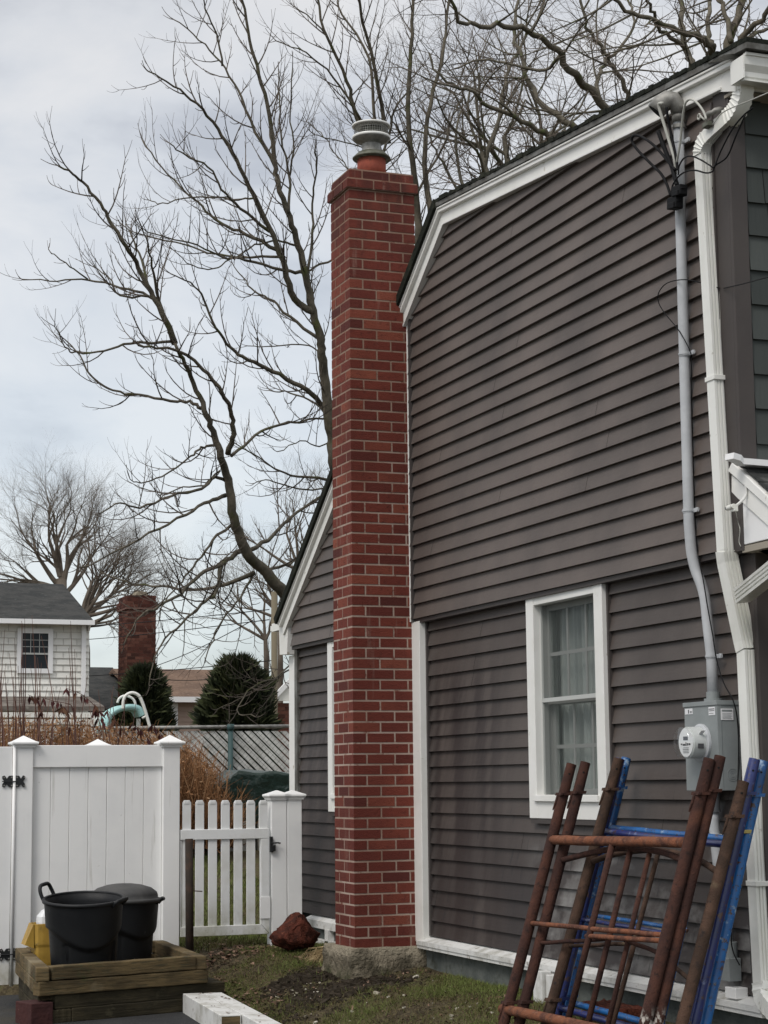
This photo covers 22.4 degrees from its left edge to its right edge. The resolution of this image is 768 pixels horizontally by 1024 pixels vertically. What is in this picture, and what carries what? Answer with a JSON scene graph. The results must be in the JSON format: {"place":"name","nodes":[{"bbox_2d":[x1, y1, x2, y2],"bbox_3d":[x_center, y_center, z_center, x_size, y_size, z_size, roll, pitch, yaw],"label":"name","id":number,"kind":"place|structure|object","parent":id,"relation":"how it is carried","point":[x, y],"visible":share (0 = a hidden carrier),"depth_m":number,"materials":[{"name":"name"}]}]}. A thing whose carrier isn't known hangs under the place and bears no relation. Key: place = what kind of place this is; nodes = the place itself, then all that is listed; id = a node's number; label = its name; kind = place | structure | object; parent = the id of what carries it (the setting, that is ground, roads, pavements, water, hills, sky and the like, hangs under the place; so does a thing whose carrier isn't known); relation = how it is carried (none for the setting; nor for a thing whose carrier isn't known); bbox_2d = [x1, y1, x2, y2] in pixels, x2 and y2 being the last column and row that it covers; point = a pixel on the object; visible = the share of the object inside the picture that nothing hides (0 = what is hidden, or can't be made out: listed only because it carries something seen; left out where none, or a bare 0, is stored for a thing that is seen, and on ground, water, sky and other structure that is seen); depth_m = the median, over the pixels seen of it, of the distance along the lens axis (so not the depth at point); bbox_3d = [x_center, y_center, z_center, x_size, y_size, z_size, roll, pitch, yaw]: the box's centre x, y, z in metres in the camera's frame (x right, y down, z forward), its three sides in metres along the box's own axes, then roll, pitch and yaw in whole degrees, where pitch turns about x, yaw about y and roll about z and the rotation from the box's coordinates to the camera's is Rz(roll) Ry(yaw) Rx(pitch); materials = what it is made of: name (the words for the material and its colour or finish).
{"place":"outdoors","nodes":[
{"label":"outdoors","id":0,"kind":"place"},
{"bbox_2d":[0,995,199,1023],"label":"driveway","id":1,"kind":"structure","parent":0,"point":[7,1009],"depth_m":12.53,"materials":[{"name":"grey asphalt"}]},
{"bbox_2d":[15,999,52,1023],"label":"wood block","id":2,"kind":"object","parent":1,"relation":"on","point":[35,1011],"depth_m":12.27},
{"bbox_2d":[15,940,224,1023],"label":"timber planter","id":3,"kind":"object","parent":1,"relation":"on","point":[165,977],"visible":0.84,"depth_m":12.68,"materials":[{"name":"brown wood"}]},
{"bbox_2d":[21,922,50,965],"bbox_3d":[-2.378,3.054,13.472,0.271,0.390,0.212,2,-8,-21],"label":"yellow bucket","id":4,"kind":"object","parent":3,"relation":"on","point":[36,938],"visible":0.41,"depth_m":13.39,"materials":[{"name":"yellow plastic"}]},
{"bbox_2d":[36,909,44,923],"bbox_3d":[-2.344,2.831,13.518,0.150,0.175,0.150,2,-8,-21],"label":"plastic jug","id":5,"kind":"object","parent":4,"relation":"in","point":[40,918],"visible":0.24,"depth_m":13.45,"materials":[{"name":"white plastic"}]},
{"bbox_2d":[38,882,128,964],"bbox_3d":[-2.004,2.834,12.904,0.558,0.730,0.551,2,-8,-21],"label":"trash bin","id":6,"kind":"object","parent":3,"relation":"on","point":[83,926],"visible":0.77,"depth_m":12.74,"materials":[{"name":"black plastic"}]},
{"bbox_2d":[94,883,164,960],"bbox_3d":[-1.847,2.948,13.690,0.583,0.641,0.544,2,-8,-21],"label":"trash bin","id":7,"kind":"object","parent":3,"relation":"on","point":[139,922],"visible":0.48,"depth_m":13.53,"materials":[{"name":"black plastic"}]},
{"bbox_2d":[183,993,240,1023],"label":"vinyl post","id":8,"kind":"object","parent":1,"relation":"on","point":[201,1008],"visible":1,"depth_m":12.15,"materials":[{"name":"white plastic"}]},
{"bbox_2d":[203,992,280,1023],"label":"vinyl post","id":9,"kind":"object","parent":1,"relation":"on","point":[249,1015],"visible":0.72,"depth_m":11.86,"materials":[{"name":"white plastic"}]},
{"bbox_2d":[0,849,674,1023],"bbox_3d":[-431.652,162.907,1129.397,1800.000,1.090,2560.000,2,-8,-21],"label":"ground","id":10,"kind":"structure","parent":0,"point":[9,990],"depth_m":12.72,"materials":[{"name":"green plant"}]},
{"bbox_2d":[0,582,104,745],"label":"neighbour house","id":11,"kind":"structure","parent":10,"relation":"on","point":[50,611],"depth_m":45.09,"materials":[{"name":"white wood"}]},
{"bbox_2d":[17,628,52,673],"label":"window","id":12,"kind":"structure","parent":11,"relation":"in","point":[28,633],"depth_m":44.99,"materials":[{"name":"white wood"}]},
{"bbox_2d":[40,739,109,744],"bbox_3d":[-3.878,3.354,20.935,0.574,2.018,8.380,2,-8,-17],"label":"side fence","id":13,"kind":"object","parent":10,"relation":"on","point":[97,742],"visible":0.06,"depth_m":17.16,"materials":[{"name":"plastic"}]},
{"bbox_2d":[8,735,185,983],"bbox_3d":[-2.155,2.631,14.530,1.319,1.906,0.200,2,-8,-21],"label":"privacy fence","id":14,"kind":"object","parent":10,"relation":"on","point":[90,817],"visible":0.76,"depth_m":14.55,"materials":[{"name":"plastic"}]},
{"bbox_2d":[0,745,24,986],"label":"driveway gate","id":15,"kind":"structure","parent":14,"relation":"attached to","point":[10,781],"depth_m":14.24,"materials":[{"name":"plastic"}]},
{"bbox_2d":[0,427,213,644],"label":"bare tree","id":16,"kind":"object","parent":10,"relation":"on","point":[62,575],"visible":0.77,"depth_m":62.66,"materials":[{"name":"brown plant"}]},
{"bbox_2d":[40,489,194,718],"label":"bare tree","id":17,"kind":"object","parent":10,"relation":"on","point":[89,602],"visible":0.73,"depth_m":55.86,"materials":[{"name":"brown plant"}]},
{"bbox_2d":[97,691,150,736],"bbox_3d":[-3.607,2.957,26.818,0.662,0.925,0.640,2,-8,-21],"label":"pool slide","id":18,"kind":"object","parent":10,"relation":"on","point":[139,711],"visible":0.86,"depth_m":26.66,"materials":[{"name":"teal plastic"}]},
{"bbox_2d":[0,709,257,854],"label":"brush hedge","id":19,"kind":"object","parent":10,"relation":"on","point":[195,780],"visible":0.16,"depth_m":19.97,"materials":[{"name":"brown plant"}]},
{"bbox_2d":[0,621,162,771],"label":"sapling stems","id":20,"kind":"object","parent":19,"relation":"on","point":[64,711],"visible":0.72,"depth_m":18.81,"materials":[{"name":"red plant"}]},
{"bbox_2d":[116,591,157,697],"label":"brick chimney","id":21,"kind":"object","parent":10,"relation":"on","point":[140,648],"visible":0.4,"depth_m":47.05,"materials":[{"name":"brick"}]},
{"bbox_2d":[159,619,253,664],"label":"overhead wire","id":22,"kind":"object","parent":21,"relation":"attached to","point":[208,643],"visible":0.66,"depth_m":40.07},
{"bbox_2d":[111,660,179,744],"bbox_3d":[-3.464,3.754,27.842,1.099,3.326,1.119,-4,-9,25],"label":"evergreen shrub","id":23,"kind":"object","parent":10,"relation":"on","point":[158,702],"visible":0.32,"depth_m":27.82,"materials":[{"name":"green plant"}]},
{"bbox_2d":[88,667,213,755],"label":"neighbour house","id":24,"kind":"structure","parent":10,"relation":"on","point":[185,694],"depth_m":51.83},
{"bbox_2d":[1,109,331,732],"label":"bare tree","id":25,"kind":"object","parent":10,"relation":"on","point":[267,573],"visible":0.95,"depth_m":18.83,"materials":[{"name":"brown plant"}]},
{"bbox_2d":[61,724,288,775],"bbox_3d":[-2.231,3.450,22.388,3.052,1.996,0.091,2,-8,-21],"label":"chain link fence","id":26,"kind":"object","parent":10,"relation":"on","point":[230,736],"visible":0.22,"depth_m":22.71,"materials":[{"name":"grey metal"}]},
{"bbox_2d":[185,839,193,951],"bbox_3d":[-1.438,2.912,14.327,0.059,0.981,0.079,4,-9,-32],"label":"steel pipe","id":27,"kind":"object","parent":10,"relation":"on","point":[189,920],"visible":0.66,"depth_m":14.32,"materials":[{"name":"brown metal"}]},
{"bbox_2d":[99,0,332,497],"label":"bare tree","id":28,"kind":"object","parent":10,"relation":"on","point":[310,308],"visible":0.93,"depth_m":20.19,"materials":[{"name":"brown plant"}]},
{"bbox_2d":[171,527,294,674],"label":"bare tree","id":29,"kind":"object","parent":10,"relation":"on","point":[263,636],"visible":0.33,"depth_m":41.82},
{"bbox_2d":[188,649,284,772],"bbox_3d":[-2.014,3.574,26.808,1.502,3.368,1.314,2,-8,-21],"label":"evergreen shrub","id":30,"kind":"object","parent":10,"relation":"on","point":[218,679],"visible":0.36,"depth_m":26.63,"materials":[{"name":"green plant"}]},
{"bbox_2d":[183,507,306,702],"bbox_3d":[-2.329,3.340,39.490,3.650,7.343,2.676,-1,-8,3],"label":"bare tree","id":31,"kind":"object","parent":10,"relation":"on","point":[267,600],"visible":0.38,"depth_m":39.78,"materials":[{"name":"brown plant"}]},
{"bbox_2d":[209,768,288,850],"bbox_3d":[-1.372,3.276,21.089,1.340,0.966,0.994,2,-8,-21],"label":"covered pile","id":32,"kind":"object","parent":10,"relation":"on","point":[264,781],"visible":0.26,"depth_m":20.64,"materials":[{"name":"green plastic"}]},
{"bbox_2d":[191,445,327,566],"bbox_3d":[-2.243,2.652,37.998,3.159,8.292,2.309,0,-8,-1],"label":"bare tree","id":33,"kind":"object","parent":10,"relation":"on","point":[297,539],"visible":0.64,"depth_m":38.10,"materials":[{"name":"brown plant"}]},
{"bbox_2d":[271,591,277,756],"bbox_3d":[-1.999,3.947,35.393,0.126,5.002,0.126,2,-8,-21],"label":"utility pole","id":34,"kind":"object","parent":10,"relation":"on","point":[274,665],"visible":0.21,"depth_m":35.56,"materials":[{"name":"brown wood"}]},
{"bbox_2d":[89,619,268,639],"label":"overhead wire","id":35,"kind":"object","parent":34,"relation":"attached to","point":[179,630],"visible":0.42,"depth_m":40.40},
{"bbox_2d":[90,660,270,675],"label":"overhead wire","id":36,"kind":"object","parent":34,"relation":"attached to","point":[168,670],"visible":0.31,"depth_m":40.80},
{"bbox_2d":[93,609,269,625],"bbox_3d":[-7.337,2.686,47.575,0.017,1.648,26.035,3,-9,-23],"label":"overhead wire","id":37,"kind":"object","parent":34,"relation":"attached to","point":[183,618],"visible":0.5,"depth_m":39.90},
{"bbox_2d":[174,671,269,680],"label":"overhead wire","id":38,"kind":"object","parent":34,"relation":"attached to","point":[193,680],"visible":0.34,"depth_m":43.11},
{"bbox_2d":[262,790,289,945],"bbox_3d":[-0.829,2.785,15.012,0.183,1.248,0.183,2,-8,-21],"label":"gate post","id":39,"kind":"object","parent":10,"relation":"on","point":[277,811],"visible":0.85,"depth_m":14.97,"materials":[{"name":"plastic"}]},
{"bbox_2d":[179,800,280,936],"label":"picket gate","id":40,"kind":"structure","parent":39,"relation":"attached to","point":[225,834],"depth_m":14.82,"materials":[{"name":"plastic"}]},
{"bbox_2d":[278,679,288,769],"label":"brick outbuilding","id":41,"kind":"structure","parent":10,"relation":"on","point":[283,695],"depth_m":37.55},
{"bbox_2d":[269,912,319,950],"bbox_3d":[-0.666,3.109,14.363,0.377,0.288,0.275,2,-8,-21],"label":"rock","id":42,"kind":"object","parent":10,"relation":"on","point":[296,931],"visible":1,"depth_m":14.27,"materials":[{"name":"stone"}]},
{"bbox_2d":[285,790,306,917],"bbox_3d":[-0.710,2.790,15.054,0.177,1.248,0.177,2,-8,-21],"label":"gate post","id":43,"kind":"object","parent":10,"relation":"on","point":[294,850],"visible":0.72,"depth_m":15.02,"materials":[{"name":"plastic"}]},
{"bbox_2d":[299,946,324,963],"bbox_3d":[-0.410,3.170,13.920,0.447,0.129,0.437,-2,-8,13],"label":"dry grass tuft","id":44,"kind":"object","parent":10,"relation":"on","point":[317,955],"visible":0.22,"depth_m":13.87,"materials":[{"name":"plant"}]},
{"bbox_2d":[245,965,461,1023],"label":"loose soil","id":45,"kind":"structure","parent":10,"relation":"on","point":[300,979],"depth_m":12.65,"materials":[{"name":"brown soil"}]},
{"bbox_2d":[254,0,484,244],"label":"bare tree","id":46,"kind":"object","parent":10,"relation":"on","point":[418,212],"visible":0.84,"depth_m":22.33,"materials":[{"name":"brown plant"}]},
{"bbox_2d":[322,119,425,979],"bbox_3d":[-0.068,0.325,13.658,0.716,6.362,0.672,2,-8,-21],"label":"chimney","id":47,"kind":"object","parent":10,"relation":"on","point":[370,199],"visible":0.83,"depth_m":13.46,"materials":[{"name":"brick"}]},
{"bbox_2d":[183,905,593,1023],"bbox_3d":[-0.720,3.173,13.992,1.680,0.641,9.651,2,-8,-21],"label":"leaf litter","id":48,"kind":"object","parent":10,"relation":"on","point":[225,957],"visible":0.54,"depth_m":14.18,"materials":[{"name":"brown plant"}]},
{"bbox_2d":[275,975,502,1023],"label":"stone chips","id":49,"kind":"object","parent":10,"relation":"on","point":[376,992],"visible":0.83,"depth_m":11.85,"materials":[{"name":"stone"}]},
{"bbox_2d":[206,944,598,1023],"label":"ground litter","id":50,"kind":"object","parent":10,"relation":"on","point":[232,969],"visible":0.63,"depth_m":12.28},
{"bbox_2d":[298,0,679,199],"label":"bare tree","id":51,"kind":"object","parent":10,"relation":"on","point":[478,138],"visible":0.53,"depth_m":28.51,"materials":[{"name":"brown plant"}]},
{"bbox_2d":[270,37,767,1023],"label":"house","id":52,"kind":"structure","parent":10,"relation":"on","point":[554,611],"depth_m":11.45,"materials":[{"name":"grey wood"}]},
{"bbox_2d":[327,641,334,815],"bbox_3d":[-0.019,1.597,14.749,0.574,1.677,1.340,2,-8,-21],"label":"window","id":53,"kind":"structure","parent":52,"relation":"in","point":[330,645],"depth_m":15.02,"materials":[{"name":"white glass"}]},
{"bbox_2d":[525,584,609,825],"bbox_3d":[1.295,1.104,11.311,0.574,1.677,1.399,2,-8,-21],"label":"window","id":54,"kind":"structure","parent":52,"relation":"in","point":[567,663],"depth_m":11.49,"materials":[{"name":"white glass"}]},
{"bbox_2d":[648,90,741,981],"bbox_3d":[1.557,0.034,9.727,0.259,4.525,0.342,2,-8,-21],"label":"electric service","id":55,"kind":"object","parent":52,"relation":"attached to","point":[709,730],"visible":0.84,"depth_m":9.69,"materials":[{"name":"grey metal"}]},
{"bbox_2d":[630,134,675,196],"bbox_3d":[1.409,-1.818,10.135,0.038,0.412,0.366,5,-9,-33],"label":"service cable","id":56,"kind":"object","parent":55,"relation":"attached to","point":[649,161],"visible":1,"depth_m":10.13,"materials":[{"name":"black rubber"}]},
{"bbox_2d":[657,102,676,181],"bbox_3d":[1.469,-1.908,10.013,0.097,0.435,0.062,2,-8,-21],"label":"service cable","id":57,"kind":"object","parent":55,"relation":"attached to","point":[664,126],"visible":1,"depth_m":10.02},
{"bbox_2d":[665,107,678,170],"bbox_3d":[1.485,-1.921,9.994,0.061,0.342,0.044,-2,-8,10],"label":"service cable","id":58,"kind":"object","parent":55,"relation":"hanging from","point":[671,134],"visible":1,"depth_m":10.00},
{"bbox_2d":[667,196,682,210],"bbox_3d":[1.495,-1.587,9.963,0.058,0.071,0.108,2,-8,-21],"label":"splice housing","id":59,"kind":"object","parent":55,"relation":"attached to","point":[675,203],"visible":1,"depth_m":9.92,"materials":[{"name":"black plastic"}]},
{"bbox_2d":[671,184,686,196],"bbox_3d":[1.512,-1.644,9.926,0.058,0.065,0.104,2,-8,-21],"label":"splice housing","id":60,"kind":"object","parent":55,"relation":"attached to","point":[679,190],"visible":1,"depth_m":9.89,"materials":[{"name":"black plastic"}]},
{"bbox_2d":[656,130,678,185],"bbox_3d":[1.471,-1.830,10.027,0.034,0.337,0.151,5,-10,-34],"label":"cable","id":61,"kind":"object","parent":60,"relation":"attached to","point":[666,152],"visible":1,"depth_m":10.03,"materials":[{"name":"black rubber"}]},
{"bbox_2d":[657,279,719,355],"bbox_3d":[1.547,-1.005,9.919,0.062,0.413,0.559,3,-9,-22],"label":"wire","id":62,"kind":"object","parent":55,"relation":"attached to","point":[665,313],"visible":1,"depth_m":9.98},
{"bbox_2d":[691,356,739,964],"bbox_3d":[1.654,0.684,9.598,0.072,3.033,0.327,3,-9,-24],"label":"wire","id":63,"kind":"object","parent":55,"relation":"attached to","point":[708,609],"visible":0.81,"depth_m":9.65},
{"bbox_2d":[670,114,745,195],"bbox_3d":[1.598,-1.769,9.660,0.036,0.207,0.728,3,-9,-22],"label":"wire","id":64,"kind":"object","parent":52,"relation":"attached to","point":[725,158],"visible":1,"depth_m":9.54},
{"bbox_2d":[697,107,724,128],"bbox_3d":[1.635,-1.970,9.695,0.135,0.124,0.088,5,-10,-36],"label":"insulator","id":65,"kind":"object","parent":52,"relation":"attached to","point":[707,124],"visible":0.98,"depth_m":9.69,"materials":[{"name":"grey ceramic"}]},
{"bbox_2d":[676,98,706,161],"bbox_3d":[1.536,-1.946,9.797,0.041,0.266,0.390,2,-8,-15],"label":"service cable","id":66,"kind":"object","parent":65,"relation":"attached to","point":[682,118],"visible":1,"depth_m":9.83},
{"bbox_2d":[713,92,767,123],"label":"wire","id":67,"kind":"object","parent":65,"relation":"attached to","point":[738,105],"visible":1,"depth_m":9.39,"materials":[{"name":"grey metal"}]},
{"bbox_2d":[678,107,752,174],"bbox_3d":[1.626,-1.793,9.595,0.041,0.200,0.716,2,-8,-21],"label":"wire","id":68,"kind":"object","parent":52,"relation":"attached to","point":[745,113],"visible":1,"depth_m":9.56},
{"bbox_2d":[692,85,767,1018],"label":"downspout","id":69,"kind":"object","parent":52,"relation":"attached to","point":[731,577],"visible":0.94,"depth_m":9.49,"materials":[{"name":"white metal"}]},
{"bbox_2d":[725,986,747,998],"bbox_3d":[1.698,2.315,9.340,0.070,0.052,0.097,2,-8,-21],"label":"outlet box","id":70,"kind":"object","parent":52,"relation":"attached to","point":[735,992],"visible":1,"depth_m":9.30,"materials":[{"name":"plastic"}]},
{"bbox_2d":[723,277,767,288],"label":"wire","id":71,"kind":"object","parent":52,"relation":"attached to","point":[745,283],"visible":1,"depth_m":9.31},
{"bbox_2d":[725,453,767,603],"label":"porch roof","id":72,"kind":"structure","parent":52,"relation":"attached to","point":[752,475],"depth_m":9.30,"materials":[{"name":"white wood"}]},
{"bbox_2d":[725,484,747,546],"bbox_3d":[1.710,0.012,9.349,0.090,0.296,0.179,-6,-10,35],"label":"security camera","id":73,"kind":"object","parent":72,"relation":"attached to","point":[733,507],"visible":1,"depth_m":9.32,"materials":[{"name":"white plastic"}]},
{"bbox_2d":[370,0,686,193],"bbox_3d":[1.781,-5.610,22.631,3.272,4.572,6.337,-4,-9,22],"label":"bare tree","id":74,"kind":"object","parent":10,"relation":"on","point":[600,102],"visible":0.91,"depth_m":22.34,"materials":[{"name":"brown plant"}]},
{"bbox_2d":[533,970,553,1003],"bbox_3d":[0.936,2.805,11.054,0.070,0.360,0.250,2,-8,-21],"label":"board offcut","id":75,"kind":"object","parent":10,"relation":"on","point":[543,983],"visible":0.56,"depth_m":11.07,"materials":[{"name":"white wood"}]},
{"bbox_2d":[498,757,714,1023],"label":"scaffold frame","id":76,"kind":"object","parent":10,"relation":"on","point":[507,1009],"visible":1,"depth_m":9.42,"materials":[{"name":"brown metal"}]},
{"bbox_2d":[582,999,641,1023],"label":"rock","id":77,"kind":"object","parent":10,"relation":"on","point":[634,1010],"visible":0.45,"depth_m":10.08,"materials":[{"name":"stone"}]},
{"bbox_2d":[513,755,725,1023],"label":"scaffold frame","id":78,"kind":"object","parent":10,"relation":"on","point":[563,857],"visible":0.79,"depth_m":9.32,"materials":[{"name":"brown metal"}]},
{"bbox_2d":[541,757,748,1023],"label":"scaffold frame","id":79,"kind":"object","parent":10,"relation":"on","point":[734,816],"visible":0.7,"depth_m":9.26,"materials":[{"name":"brown metal"}]},
{"bbox_2d":[525,0,767,117],"bbox_3d":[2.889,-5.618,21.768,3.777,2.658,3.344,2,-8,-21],"label":"bare tree","id":80,"kind":"object","parent":10,"relation":"on","point":[710,45],"visible":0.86,"depth_m":21.47,"materials":[{"name":"brown plant"}]},
{"bbox_2d":[555,757,759,1023],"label":"scaffold frame","id":81,"kind":"object","parent":10,"relation":"on","point":[751,772],"visible":0.55,"depth_m":8.98,"materials":[{"name":"metal"}]},
{"bbox_2d":[562,757,767,1023],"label":"scaffold frame","id":82,"kind":"object","parent":10,"relation":"on","point":[714,985],"visible":0.47,"depth_m":9.04,"materials":[{"name":"blue metal"}]},
{"bbox_2d":[647,0,767,54],"bbox_3d":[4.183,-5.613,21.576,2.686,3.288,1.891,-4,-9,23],"label":"bare tree","id":83,"kind":"object","parent":10,"relation":"on","point":[732,28],"visible":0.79,"depth_m":21.45,"materials":[{"name":"brown plant"}]},
{"bbox_2d":[0,0,767,740],"label":"sky","id":84,"kind":"structure","parent":0,"point":[65,57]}
]}

